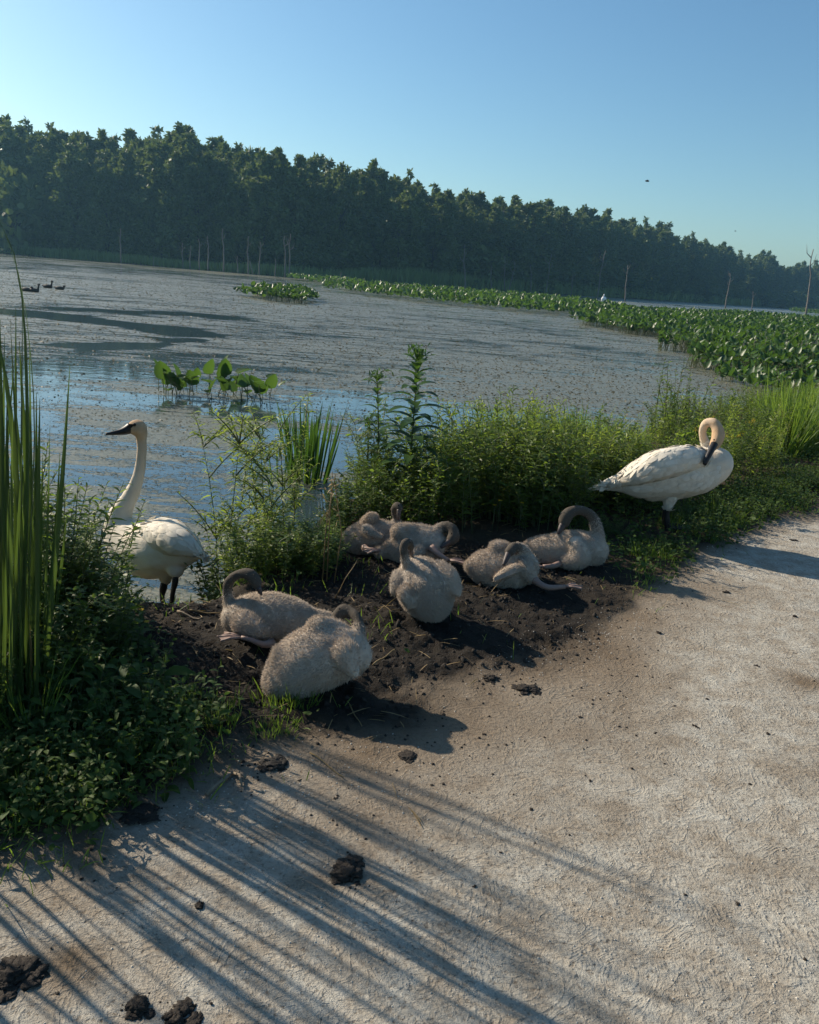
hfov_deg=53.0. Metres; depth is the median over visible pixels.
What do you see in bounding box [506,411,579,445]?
leafy weed
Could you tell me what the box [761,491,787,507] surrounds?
weed
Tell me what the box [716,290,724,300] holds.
understory bush
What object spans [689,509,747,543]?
weed
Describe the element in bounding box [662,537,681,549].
weed
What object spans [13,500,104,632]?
leafy weed
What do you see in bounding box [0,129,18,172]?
broadleaf tree
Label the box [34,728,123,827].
weed
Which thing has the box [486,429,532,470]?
bushy weed
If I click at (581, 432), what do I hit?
bushy weed
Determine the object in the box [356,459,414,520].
bushy weed
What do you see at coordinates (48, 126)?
broadleaf tree
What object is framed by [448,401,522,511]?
pale weed
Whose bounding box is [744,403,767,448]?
leafy weed
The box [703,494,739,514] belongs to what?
weed
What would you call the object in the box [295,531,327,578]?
pale weed
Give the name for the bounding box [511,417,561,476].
pale weed
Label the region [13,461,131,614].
leafy weed
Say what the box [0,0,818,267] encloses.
sky
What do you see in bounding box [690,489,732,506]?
weed
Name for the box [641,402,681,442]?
bushy weed
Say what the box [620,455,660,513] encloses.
bushy weed
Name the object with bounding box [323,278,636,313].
spatterdock band
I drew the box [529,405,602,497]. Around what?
pale weed
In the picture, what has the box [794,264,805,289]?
broadleaf tree
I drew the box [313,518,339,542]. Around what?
pale weed
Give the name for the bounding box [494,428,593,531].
bushy weed
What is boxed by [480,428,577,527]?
bushy weed
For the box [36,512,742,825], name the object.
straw
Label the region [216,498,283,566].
bushy weed
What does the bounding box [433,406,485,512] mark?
leafy weed
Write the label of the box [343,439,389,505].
leafy weed
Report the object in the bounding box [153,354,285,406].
spatterdock clump
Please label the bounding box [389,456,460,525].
bushy weed
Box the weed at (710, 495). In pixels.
[701,490,724,500]
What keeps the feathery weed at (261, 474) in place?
on the bank
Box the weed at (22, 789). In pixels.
[2,727,94,810]
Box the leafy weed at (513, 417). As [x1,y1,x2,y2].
[478,397,544,450]
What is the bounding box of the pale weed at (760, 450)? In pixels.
[726,397,781,475]
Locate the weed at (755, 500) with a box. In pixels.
[738,490,772,504]
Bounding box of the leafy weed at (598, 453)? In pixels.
[568,431,615,479]
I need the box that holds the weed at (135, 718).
[85,696,160,746]
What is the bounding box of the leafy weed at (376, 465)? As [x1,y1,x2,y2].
[355,434,395,511]
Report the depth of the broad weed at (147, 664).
3.10 m
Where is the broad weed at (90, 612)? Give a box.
[64,589,124,639]
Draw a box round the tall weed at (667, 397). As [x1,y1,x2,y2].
[655,361,691,445]
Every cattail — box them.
[0,223,40,723]
[0,320,24,706]
[0,384,21,728]
[3,336,22,588]
[4,341,69,695]
[9,348,49,645]
[41,456,66,639]
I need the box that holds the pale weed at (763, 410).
[750,398,781,440]
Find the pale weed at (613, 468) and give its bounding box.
[587,427,650,504]
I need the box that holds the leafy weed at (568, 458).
[526,409,606,522]
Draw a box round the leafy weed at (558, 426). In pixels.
[530,405,584,480]
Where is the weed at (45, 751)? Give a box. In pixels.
[0,722,70,799]
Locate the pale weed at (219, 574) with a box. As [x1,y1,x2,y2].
[210,543,248,591]
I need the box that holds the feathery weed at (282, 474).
[235,391,319,530]
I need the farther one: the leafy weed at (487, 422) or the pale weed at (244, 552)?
the leafy weed at (487, 422)
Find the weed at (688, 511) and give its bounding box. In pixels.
[670,499,714,523]
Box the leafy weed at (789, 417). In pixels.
[781,395,812,449]
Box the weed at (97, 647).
[40,632,104,688]
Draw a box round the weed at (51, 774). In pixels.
[40,716,128,793]
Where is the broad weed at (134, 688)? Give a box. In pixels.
[82,648,197,711]
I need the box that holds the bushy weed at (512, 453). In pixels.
[451,414,557,521]
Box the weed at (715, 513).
[691,502,737,527]
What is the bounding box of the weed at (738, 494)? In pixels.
[730,487,756,503]
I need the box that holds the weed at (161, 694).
[92,657,187,738]
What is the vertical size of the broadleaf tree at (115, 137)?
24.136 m
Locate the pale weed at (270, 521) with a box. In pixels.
[249,504,287,551]
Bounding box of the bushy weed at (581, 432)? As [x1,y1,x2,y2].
[563,421,594,445]
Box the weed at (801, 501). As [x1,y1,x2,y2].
[771,485,810,510]
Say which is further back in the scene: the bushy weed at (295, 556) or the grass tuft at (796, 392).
the grass tuft at (796, 392)
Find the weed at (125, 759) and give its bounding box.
[72,735,157,806]
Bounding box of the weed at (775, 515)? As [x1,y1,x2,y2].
[750,501,782,520]
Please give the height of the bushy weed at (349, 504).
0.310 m
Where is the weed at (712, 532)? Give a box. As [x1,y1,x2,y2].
[683,514,736,548]
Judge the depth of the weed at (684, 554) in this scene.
5.18 m
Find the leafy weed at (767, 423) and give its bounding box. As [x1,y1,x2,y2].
[750,399,785,452]
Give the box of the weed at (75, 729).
[48,712,115,758]
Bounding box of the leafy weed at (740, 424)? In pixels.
[722,409,762,450]
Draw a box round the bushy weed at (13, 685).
[0,634,24,722]
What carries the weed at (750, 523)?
on the bank
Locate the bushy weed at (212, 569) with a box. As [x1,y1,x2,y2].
[184,513,250,602]
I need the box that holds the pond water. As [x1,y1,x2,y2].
[0,253,818,603]
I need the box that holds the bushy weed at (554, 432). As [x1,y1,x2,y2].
[513,428,593,510]
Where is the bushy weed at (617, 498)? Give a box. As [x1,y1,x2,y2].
[588,435,642,514]
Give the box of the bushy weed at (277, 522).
[272,509,312,542]
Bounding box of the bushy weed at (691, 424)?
[659,417,730,446]
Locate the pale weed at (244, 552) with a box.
[210,501,264,585]
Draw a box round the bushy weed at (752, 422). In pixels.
[735,406,778,449]
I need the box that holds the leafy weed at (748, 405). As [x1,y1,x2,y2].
[741,385,764,428]
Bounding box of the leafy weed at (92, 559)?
[48,509,106,606]
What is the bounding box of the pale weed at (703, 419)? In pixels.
[689,410,715,439]
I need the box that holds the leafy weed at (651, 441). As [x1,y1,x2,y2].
[635,423,672,452]
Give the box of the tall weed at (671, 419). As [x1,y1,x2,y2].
[656,365,725,447]
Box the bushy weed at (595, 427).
[565,415,617,453]
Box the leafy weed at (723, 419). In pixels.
[715,388,751,435]
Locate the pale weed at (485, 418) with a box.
[471,399,543,444]
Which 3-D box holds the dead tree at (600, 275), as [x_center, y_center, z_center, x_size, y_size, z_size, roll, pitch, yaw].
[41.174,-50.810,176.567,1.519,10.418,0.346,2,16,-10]
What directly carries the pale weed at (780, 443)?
on the bank
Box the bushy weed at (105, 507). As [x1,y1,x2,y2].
[49,505,108,569]
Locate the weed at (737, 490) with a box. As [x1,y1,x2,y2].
[705,482,746,498]
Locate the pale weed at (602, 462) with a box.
[553,411,619,508]
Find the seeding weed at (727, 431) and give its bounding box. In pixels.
[713,409,743,471]
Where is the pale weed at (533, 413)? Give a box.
[506,394,559,454]
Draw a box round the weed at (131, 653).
[48,642,138,702]
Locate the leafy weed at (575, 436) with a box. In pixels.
[538,403,614,484]
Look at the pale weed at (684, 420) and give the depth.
7.09 m
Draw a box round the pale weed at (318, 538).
[291,521,327,563]
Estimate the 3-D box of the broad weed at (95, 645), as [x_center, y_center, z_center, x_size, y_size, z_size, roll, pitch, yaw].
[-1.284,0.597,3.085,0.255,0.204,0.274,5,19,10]
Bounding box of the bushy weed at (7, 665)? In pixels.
[6,622,59,705]
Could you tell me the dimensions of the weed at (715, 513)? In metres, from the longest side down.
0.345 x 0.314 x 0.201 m
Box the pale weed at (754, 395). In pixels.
[744,382,768,415]
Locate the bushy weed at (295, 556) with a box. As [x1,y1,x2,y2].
[285,533,305,565]
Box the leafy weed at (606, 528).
[599,516,635,536]
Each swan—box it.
[103,420,212,602]
[588,418,733,530]
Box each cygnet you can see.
[217,568,332,647]
[260,604,374,700]
[341,502,402,555]
[373,521,464,563]
[388,538,462,623]
[462,538,582,590]
[523,505,609,570]
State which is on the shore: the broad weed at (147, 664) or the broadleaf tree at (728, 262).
the broadleaf tree at (728, 262)
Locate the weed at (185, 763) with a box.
[69,698,201,802]
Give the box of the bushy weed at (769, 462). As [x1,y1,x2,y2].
[747,427,791,478]
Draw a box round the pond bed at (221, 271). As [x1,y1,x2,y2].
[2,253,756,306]
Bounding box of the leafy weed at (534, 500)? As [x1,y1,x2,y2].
[508,442,565,530]
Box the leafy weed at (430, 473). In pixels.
[405,392,473,506]
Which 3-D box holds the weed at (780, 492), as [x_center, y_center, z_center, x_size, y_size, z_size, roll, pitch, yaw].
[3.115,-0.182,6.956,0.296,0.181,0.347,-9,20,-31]
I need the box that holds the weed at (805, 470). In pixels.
[778,463,815,480]
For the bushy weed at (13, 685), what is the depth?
2.71 m
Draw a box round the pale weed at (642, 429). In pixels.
[601,412,672,450]
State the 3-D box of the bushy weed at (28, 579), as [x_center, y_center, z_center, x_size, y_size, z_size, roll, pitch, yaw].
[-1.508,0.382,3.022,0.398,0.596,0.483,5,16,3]
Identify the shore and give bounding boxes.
[31,254,773,307]
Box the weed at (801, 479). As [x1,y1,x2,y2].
[786,471,818,488]
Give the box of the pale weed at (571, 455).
[534,430,596,487]
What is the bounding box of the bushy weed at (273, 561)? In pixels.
[247,525,291,573]
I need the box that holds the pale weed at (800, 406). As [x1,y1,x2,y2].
[774,385,816,425]
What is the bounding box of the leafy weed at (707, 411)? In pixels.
[675,396,723,443]
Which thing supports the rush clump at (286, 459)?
in the pond water
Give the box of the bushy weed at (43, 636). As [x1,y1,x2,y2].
[18,599,66,688]
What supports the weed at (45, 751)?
on the bank
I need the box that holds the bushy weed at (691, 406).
[670,394,705,424]
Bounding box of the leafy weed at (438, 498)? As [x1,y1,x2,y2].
[407,438,464,524]
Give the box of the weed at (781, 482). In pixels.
[767,475,795,488]
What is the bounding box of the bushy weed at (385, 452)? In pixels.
[368,431,461,511]
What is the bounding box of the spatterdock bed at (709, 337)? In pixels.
[568,303,818,390]
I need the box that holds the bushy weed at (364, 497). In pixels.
[322,467,383,526]
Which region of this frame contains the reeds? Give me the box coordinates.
[2,245,818,309]
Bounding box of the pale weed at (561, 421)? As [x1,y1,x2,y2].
[558,409,631,506]
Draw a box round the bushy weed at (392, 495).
[371,451,432,521]
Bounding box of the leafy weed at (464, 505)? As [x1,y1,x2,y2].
[418,399,498,533]
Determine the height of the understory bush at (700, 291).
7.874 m
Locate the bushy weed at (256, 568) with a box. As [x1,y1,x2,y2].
[205,527,289,582]
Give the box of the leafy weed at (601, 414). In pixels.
[556,403,628,449]
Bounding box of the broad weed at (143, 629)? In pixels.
[101,608,151,646]
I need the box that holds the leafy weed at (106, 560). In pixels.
[61,537,125,592]
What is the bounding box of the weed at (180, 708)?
[110,657,223,731]
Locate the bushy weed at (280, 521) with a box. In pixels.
[276,519,317,542]
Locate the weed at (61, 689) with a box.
[51,648,116,708]
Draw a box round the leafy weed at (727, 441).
[697,421,740,493]
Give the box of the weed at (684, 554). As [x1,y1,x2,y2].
[657,535,699,561]
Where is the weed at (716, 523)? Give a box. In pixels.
[706,519,728,530]
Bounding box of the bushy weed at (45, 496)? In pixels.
[10,473,79,548]
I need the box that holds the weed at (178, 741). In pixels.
[91,688,204,768]
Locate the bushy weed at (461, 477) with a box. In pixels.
[423,426,505,516]
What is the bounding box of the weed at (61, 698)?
[45,660,132,720]
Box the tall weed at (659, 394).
[647,358,681,432]
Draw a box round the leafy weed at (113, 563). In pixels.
[92,542,133,587]
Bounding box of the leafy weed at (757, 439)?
[736,403,790,460]
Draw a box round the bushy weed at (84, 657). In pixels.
[18,589,120,705]
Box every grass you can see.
[165,682,201,699]
[180,744,203,762]
[205,707,239,734]
[207,689,241,714]
[247,688,284,708]
[249,714,280,739]
[266,691,301,713]
[272,714,300,736]
[284,687,322,709]
[618,540,642,554]
[630,539,660,559]
[643,535,676,552]
[650,546,673,560]
[651,507,681,522]
[683,497,707,511]
[694,527,717,542]
[707,494,751,521]
[710,508,738,528]
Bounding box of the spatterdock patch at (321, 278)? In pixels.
[287,273,364,282]
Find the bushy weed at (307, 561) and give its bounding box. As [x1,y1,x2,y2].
[278,521,329,576]
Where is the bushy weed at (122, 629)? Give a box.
[41,555,152,658]
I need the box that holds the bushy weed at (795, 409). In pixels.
[774,389,818,428]
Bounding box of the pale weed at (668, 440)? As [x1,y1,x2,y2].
[654,432,681,447]
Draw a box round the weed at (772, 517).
[733,497,774,522]
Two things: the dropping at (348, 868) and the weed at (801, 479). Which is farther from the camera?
the weed at (801, 479)
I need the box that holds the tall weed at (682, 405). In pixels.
[660,374,702,440]
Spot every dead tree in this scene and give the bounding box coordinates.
[118,229,121,263]
[180,243,183,268]
[198,239,201,269]
[205,236,208,270]
[222,230,224,271]
[247,236,251,273]
[258,242,263,274]
[284,236,288,276]
[287,234,293,277]
[460,245,466,288]
[597,251,605,297]
[623,266,629,301]
[725,272,732,307]
[805,249,816,314]
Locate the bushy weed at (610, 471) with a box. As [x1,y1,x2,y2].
[590,444,633,504]
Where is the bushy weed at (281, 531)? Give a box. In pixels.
[261,523,310,551]
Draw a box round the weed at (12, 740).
[0,727,57,767]
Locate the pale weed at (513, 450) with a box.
[481,412,537,514]
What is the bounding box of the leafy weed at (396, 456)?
[383,420,403,494]
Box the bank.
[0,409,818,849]
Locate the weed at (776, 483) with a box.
[744,470,783,492]
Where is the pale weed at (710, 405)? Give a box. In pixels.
[700,392,721,417]
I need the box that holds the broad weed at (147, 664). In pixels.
[97,642,178,691]
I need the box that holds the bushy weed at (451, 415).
[382,398,489,503]
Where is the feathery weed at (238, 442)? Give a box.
[176,406,292,588]
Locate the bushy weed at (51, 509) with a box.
[13,490,71,633]
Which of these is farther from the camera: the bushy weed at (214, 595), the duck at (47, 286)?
the duck at (47, 286)
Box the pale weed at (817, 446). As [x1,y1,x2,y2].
[802,419,818,457]
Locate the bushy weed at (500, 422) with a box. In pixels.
[488,418,575,497]
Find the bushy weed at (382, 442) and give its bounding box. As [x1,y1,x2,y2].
[345,418,426,484]
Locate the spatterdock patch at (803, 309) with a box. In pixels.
[789,307,818,313]
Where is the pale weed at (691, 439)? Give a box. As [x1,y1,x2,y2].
[677,428,706,496]
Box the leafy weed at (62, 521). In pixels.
[27,489,74,586]
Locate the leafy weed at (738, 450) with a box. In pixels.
[708,421,762,477]
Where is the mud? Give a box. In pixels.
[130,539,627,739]
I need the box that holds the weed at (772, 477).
[761,470,786,481]
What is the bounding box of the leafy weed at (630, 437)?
[616,423,641,457]
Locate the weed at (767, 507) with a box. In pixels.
[752,497,777,517]
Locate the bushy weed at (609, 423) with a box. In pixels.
[547,410,628,475]
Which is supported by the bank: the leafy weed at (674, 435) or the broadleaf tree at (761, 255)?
the leafy weed at (674, 435)
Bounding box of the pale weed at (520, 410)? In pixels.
[474,395,535,465]
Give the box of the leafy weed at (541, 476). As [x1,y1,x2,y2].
[507,424,579,522]
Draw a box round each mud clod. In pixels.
[118,803,174,824]
[247,754,287,780]
[388,749,423,763]
[470,674,499,682]
[502,681,541,697]
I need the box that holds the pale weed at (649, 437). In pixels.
[624,418,680,454]
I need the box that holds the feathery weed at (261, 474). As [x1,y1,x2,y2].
[219,404,319,551]
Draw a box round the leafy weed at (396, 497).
[362,433,419,501]
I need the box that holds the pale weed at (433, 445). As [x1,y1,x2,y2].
[399,410,457,507]
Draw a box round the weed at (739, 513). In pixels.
[711,500,752,524]
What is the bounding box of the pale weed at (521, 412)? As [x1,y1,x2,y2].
[501,390,560,484]
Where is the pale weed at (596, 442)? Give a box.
[575,423,624,475]
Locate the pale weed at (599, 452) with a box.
[550,422,615,497]
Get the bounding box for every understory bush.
[451,251,476,276]
[589,273,607,293]
[689,281,705,302]
[699,279,719,302]
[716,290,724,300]
[717,284,735,302]
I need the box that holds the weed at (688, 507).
[674,497,703,517]
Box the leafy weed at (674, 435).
[664,407,697,444]
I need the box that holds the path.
[0,510,818,1023]
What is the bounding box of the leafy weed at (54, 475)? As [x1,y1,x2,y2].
[45,464,60,501]
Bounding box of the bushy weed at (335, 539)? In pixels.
[291,510,344,569]
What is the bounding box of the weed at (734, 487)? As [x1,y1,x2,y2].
[713,479,751,498]
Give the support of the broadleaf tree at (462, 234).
on the shore
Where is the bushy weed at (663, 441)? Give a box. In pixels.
[612,421,694,466]
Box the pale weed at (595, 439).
[561,421,613,458]
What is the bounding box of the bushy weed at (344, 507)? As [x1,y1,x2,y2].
[312,496,359,533]
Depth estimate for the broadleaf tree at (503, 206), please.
175.35 m
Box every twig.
[177,610,202,619]
[187,609,219,613]
[205,769,246,796]
[310,752,343,777]
[335,561,356,597]
[347,701,361,725]
[372,649,394,664]
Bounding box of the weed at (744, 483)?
[725,477,758,495]
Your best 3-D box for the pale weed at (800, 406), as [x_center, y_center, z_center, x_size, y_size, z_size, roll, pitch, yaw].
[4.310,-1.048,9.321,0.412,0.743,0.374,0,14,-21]
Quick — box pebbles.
[2,529,818,1023]
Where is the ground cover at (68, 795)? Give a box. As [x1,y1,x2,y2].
[0,435,818,864]
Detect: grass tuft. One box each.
[0,652,73,743]
[14,643,83,704]
[466,396,560,440]
[545,408,601,436]
[556,400,631,439]
[570,399,628,439]
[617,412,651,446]
[738,383,788,430]
[750,365,802,420]
[753,380,818,453]
[756,377,818,456]
[762,379,818,456]
[771,380,801,400]
[779,380,818,412]
[779,394,818,445]
[781,402,818,452]
[785,382,818,400]
[785,386,818,419]
[787,387,818,424]
[800,373,818,400]
[801,384,818,445]
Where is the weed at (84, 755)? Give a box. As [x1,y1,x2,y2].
[55,697,148,777]
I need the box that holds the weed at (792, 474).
[780,468,807,482]
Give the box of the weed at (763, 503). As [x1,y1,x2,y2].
[750,494,781,511]
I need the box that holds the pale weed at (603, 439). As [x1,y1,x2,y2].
[571,417,639,459]
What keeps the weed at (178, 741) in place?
on the bank
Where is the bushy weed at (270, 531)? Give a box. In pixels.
[268,526,307,566]
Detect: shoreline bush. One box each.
[0,160,51,255]
[310,259,340,271]
[462,244,511,290]
[757,291,778,307]
[772,296,793,308]
[784,290,807,308]
[801,294,818,308]
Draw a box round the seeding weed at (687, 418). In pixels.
[676,393,698,445]
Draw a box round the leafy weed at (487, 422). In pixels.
[461,397,530,453]
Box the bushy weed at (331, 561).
[290,521,350,576]
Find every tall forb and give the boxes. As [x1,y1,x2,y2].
[353,367,404,474]
[357,415,380,479]
[370,342,451,515]
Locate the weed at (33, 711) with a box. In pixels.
[0,671,87,745]
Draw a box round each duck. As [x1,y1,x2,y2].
[23,287,32,291]
[30,284,39,291]
[42,281,53,287]
[54,285,65,289]
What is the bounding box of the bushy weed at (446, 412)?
[432,404,491,482]
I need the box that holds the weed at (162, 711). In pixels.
[87,671,195,739]
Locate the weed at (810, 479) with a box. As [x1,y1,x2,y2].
[793,470,818,487]
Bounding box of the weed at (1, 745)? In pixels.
[0,740,7,758]
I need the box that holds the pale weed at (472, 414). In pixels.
[445,398,500,497]
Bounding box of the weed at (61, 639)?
[57,612,67,676]
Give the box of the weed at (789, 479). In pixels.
[781,474,812,493]
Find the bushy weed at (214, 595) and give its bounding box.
[201,572,222,601]
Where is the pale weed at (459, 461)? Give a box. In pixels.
[428,425,479,503]
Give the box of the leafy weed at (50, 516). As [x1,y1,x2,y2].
[13,458,72,540]
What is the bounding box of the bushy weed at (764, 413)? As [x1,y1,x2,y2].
[725,395,777,459]
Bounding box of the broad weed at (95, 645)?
[60,644,105,692]
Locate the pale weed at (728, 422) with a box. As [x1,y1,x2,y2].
[698,404,738,448]
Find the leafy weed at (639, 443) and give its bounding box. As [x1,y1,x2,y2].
[624,427,654,495]
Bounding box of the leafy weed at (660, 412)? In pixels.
[648,395,675,434]
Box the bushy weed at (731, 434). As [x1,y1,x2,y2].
[700,418,746,452]
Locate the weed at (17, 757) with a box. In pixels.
[0,706,79,797]
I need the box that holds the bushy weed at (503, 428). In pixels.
[470,415,523,455]
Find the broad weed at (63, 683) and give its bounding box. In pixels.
[15,653,98,735]
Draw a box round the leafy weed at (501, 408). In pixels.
[497,386,565,440]
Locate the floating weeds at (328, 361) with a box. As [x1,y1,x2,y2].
[0,261,803,603]
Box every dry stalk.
[320,474,335,581]
[326,472,335,580]
[330,478,341,582]
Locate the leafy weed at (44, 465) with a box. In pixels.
[13,441,73,548]
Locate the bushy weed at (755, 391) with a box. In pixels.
[744,386,771,409]
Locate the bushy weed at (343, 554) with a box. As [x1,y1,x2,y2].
[313,526,357,563]
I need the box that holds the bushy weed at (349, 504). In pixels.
[323,479,369,525]
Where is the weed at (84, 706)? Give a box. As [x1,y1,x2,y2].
[38,652,112,727]
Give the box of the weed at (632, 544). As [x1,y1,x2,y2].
[624,536,656,554]
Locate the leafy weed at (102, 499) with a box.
[13,480,110,560]
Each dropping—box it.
[0,947,52,1003]
[119,992,160,1020]
[161,996,212,1023]
[194,900,203,912]
[319,853,369,889]
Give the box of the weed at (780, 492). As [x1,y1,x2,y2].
[765,478,795,500]
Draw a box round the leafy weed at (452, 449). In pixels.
[426,426,480,496]
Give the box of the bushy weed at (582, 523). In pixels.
[578,514,604,530]
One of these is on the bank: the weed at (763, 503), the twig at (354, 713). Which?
the weed at (763, 503)
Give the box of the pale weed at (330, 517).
[317,508,347,530]
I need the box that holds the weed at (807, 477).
[785,470,818,492]
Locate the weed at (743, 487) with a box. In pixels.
[733,479,773,501]
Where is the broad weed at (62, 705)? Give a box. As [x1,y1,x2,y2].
[3,677,106,742]
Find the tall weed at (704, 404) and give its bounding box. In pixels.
[678,379,725,433]
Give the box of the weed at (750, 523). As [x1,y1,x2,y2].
[719,500,763,529]
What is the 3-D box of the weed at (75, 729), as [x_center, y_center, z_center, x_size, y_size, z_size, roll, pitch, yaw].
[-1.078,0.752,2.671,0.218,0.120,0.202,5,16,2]
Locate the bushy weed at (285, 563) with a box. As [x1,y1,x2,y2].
[245,501,305,580]
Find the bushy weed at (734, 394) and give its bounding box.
[709,385,749,427]
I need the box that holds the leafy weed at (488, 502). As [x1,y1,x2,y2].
[455,400,549,524]
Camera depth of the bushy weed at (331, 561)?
4.36 m
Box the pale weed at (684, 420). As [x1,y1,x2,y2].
[678,396,737,447]
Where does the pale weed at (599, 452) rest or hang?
on the bank
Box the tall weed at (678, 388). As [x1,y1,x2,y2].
[670,359,706,431]
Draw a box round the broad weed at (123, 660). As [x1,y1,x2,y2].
[57,647,138,706]
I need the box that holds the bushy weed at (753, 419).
[739,406,772,436]
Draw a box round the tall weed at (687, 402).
[669,369,711,439]
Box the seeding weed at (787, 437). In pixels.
[773,411,799,465]
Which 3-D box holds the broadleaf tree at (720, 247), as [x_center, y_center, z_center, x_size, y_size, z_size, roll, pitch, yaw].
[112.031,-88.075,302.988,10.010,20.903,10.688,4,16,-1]
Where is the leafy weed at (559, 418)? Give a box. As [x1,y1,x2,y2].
[532,399,572,441]
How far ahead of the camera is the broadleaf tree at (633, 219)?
241.69 m
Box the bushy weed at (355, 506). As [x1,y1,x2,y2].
[328,477,366,522]
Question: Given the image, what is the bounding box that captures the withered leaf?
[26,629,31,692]
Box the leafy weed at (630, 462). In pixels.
[620,446,650,503]
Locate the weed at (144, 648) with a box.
[81,621,176,680]
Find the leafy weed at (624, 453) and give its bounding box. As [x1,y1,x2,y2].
[585,419,633,471]
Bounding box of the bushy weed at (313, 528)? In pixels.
[289,518,328,546]
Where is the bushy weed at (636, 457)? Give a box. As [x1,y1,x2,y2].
[626,435,662,511]
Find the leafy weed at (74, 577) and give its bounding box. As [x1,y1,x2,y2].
[69,552,120,614]
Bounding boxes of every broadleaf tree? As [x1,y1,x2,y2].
[0,121,28,175]
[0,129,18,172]
[1,113,20,126]
[2,119,15,134]
[13,124,27,141]
[15,134,46,220]
[17,116,36,138]
[26,132,71,246]
[33,130,44,144]
[35,122,53,143]
[39,136,91,250]
[42,142,108,249]
[43,127,64,218]
[56,129,69,143]
[62,130,81,205]
[68,131,104,204]
[73,149,119,251]
[78,160,128,253]
[82,127,117,166]
[94,139,119,211]
[101,146,147,253]
[105,143,139,215]
[110,128,136,151]
[111,132,121,150]
[116,139,163,257]
[128,136,147,210]
[129,140,201,258]
[131,130,196,226]
[136,140,182,260]
[143,125,164,140]
[156,137,215,260]
[163,129,224,263]
[166,121,211,211]
[183,125,195,135]
[191,155,231,262]
[197,136,219,156]
[200,141,240,220]
[205,144,241,208]
[208,153,252,263]
[214,135,233,150]
[215,161,271,263]
[228,148,259,234]
[230,142,256,158]
[231,146,289,261]
[243,146,319,264]
[252,148,290,221]
[253,146,261,160]
[267,168,324,253]
[290,172,331,248]
[293,154,315,223]
[303,153,335,181]
[306,158,334,237]
[310,152,323,182]
[316,161,367,253]
[322,167,347,230]
[339,169,372,254]
[351,158,399,197]
[351,179,386,266]
[359,191,403,273]
[365,166,375,191]
[372,176,402,243]
[374,189,426,271]
[388,174,401,180]
[393,168,429,245]
[402,184,431,270]
[414,179,430,198]
[418,195,459,274]
[424,189,462,277]
[428,182,455,258]
[435,200,480,268]
[456,188,475,206]
[456,192,464,246]
[457,201,492,260]
[462,190,491,217]
[477,217,508,264]
[480,202,515,281]
[492,197,514,219]
[501,199,513,253]
[501,216,528,282]
[506,199,538,268]
[507,201,544,289]
[509,195,533,215]
[530,207,558,279]
[534,200,557,249]
[539,198,568,220]
[540,218,563,284]
[549,206,582,281]
[564,217,590,286]
[565,210,594,291]
[567,208,579,217]
[568,211,595,262]
[580,204,601,258]
[581,214,601,285]
[589,214,618,290]
[595,208,626,280]
[601,220,623,288]
[613,217,630,272]
[615,224,634,293]
[616,218,633,273]
[622,243,636,289]
[626,217,641,238]
[627,221,644,264]
[628,227,653,292]
[640,225,663,267]
[641,228,666,293]
[642,216,652,232]
[652,226,674,295]
[654,220,674,279]
[663,235,688,293]
[665,221,685,281]
[678,238,688,288]
[680,235,690,278]
[684,231,704,279]
[697,241,715,270]
[702,242,722,287]
[703,238,719,261]
[703,250,717,287]
[714,242,733,290]
[717,244,727,286]
[720,251,735,298]
[724,263,740,300]
[727,245,739,296]
[733,258,749,298]
[736,249,748,290]
[739,270,761,301]
[745,253,760,290]
[753,249,772,263]
[753,255,763,296]
[757,260,767,278]
[758,262,775,295]
[760,255,776,292]
[764,250,779,265]
[769,262,785,293]
[778,265,792,294]
[783,282,800,293]
[788,263,806,290]
[788,267,803,291]
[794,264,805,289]
[799,260,814,294]
[810,270,818,295]
[812,259,818,275]
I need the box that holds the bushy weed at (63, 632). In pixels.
[13,586,87,674]
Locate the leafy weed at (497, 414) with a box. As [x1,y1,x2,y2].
[487,385,547,489]
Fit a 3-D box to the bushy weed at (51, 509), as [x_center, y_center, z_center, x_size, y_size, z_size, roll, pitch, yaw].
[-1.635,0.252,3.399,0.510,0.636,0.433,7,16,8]
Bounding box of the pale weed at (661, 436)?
[651,411,674,442]
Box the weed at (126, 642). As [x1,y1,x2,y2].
[74,607,149,665]
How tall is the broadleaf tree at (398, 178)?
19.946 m
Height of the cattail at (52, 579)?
1.354 m
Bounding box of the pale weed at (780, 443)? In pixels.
[759,418,791,470]
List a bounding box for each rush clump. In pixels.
[268,424,306,485]
[275,400,346,484]
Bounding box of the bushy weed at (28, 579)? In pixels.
[13,550,58,664]
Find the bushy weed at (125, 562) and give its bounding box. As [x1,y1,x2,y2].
[48,525,141,597]
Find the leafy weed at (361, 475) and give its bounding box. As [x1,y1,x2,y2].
[345,432,399,512]
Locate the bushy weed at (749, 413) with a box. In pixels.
[737,400,767,427]
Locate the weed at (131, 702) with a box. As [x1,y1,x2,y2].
[99,668,174,722]
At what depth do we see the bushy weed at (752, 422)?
9.04 m
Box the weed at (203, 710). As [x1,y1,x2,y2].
[120,672,231,757]
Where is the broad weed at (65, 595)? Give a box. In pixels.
[57,575,76,612]
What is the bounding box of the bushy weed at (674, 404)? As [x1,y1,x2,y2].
[664,383,712,437]
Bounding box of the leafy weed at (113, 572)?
[33,490,147,628]
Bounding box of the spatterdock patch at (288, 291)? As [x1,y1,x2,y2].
[233,280,319,303]
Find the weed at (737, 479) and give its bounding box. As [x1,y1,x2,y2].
[728,472,764,487]
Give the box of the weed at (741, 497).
[706,486,754,513]
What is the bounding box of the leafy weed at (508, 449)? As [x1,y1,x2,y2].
[472,419,540,499]
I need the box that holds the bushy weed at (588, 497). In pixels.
[534,438,606,524]
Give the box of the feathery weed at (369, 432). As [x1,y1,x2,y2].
[340,396,390,504]

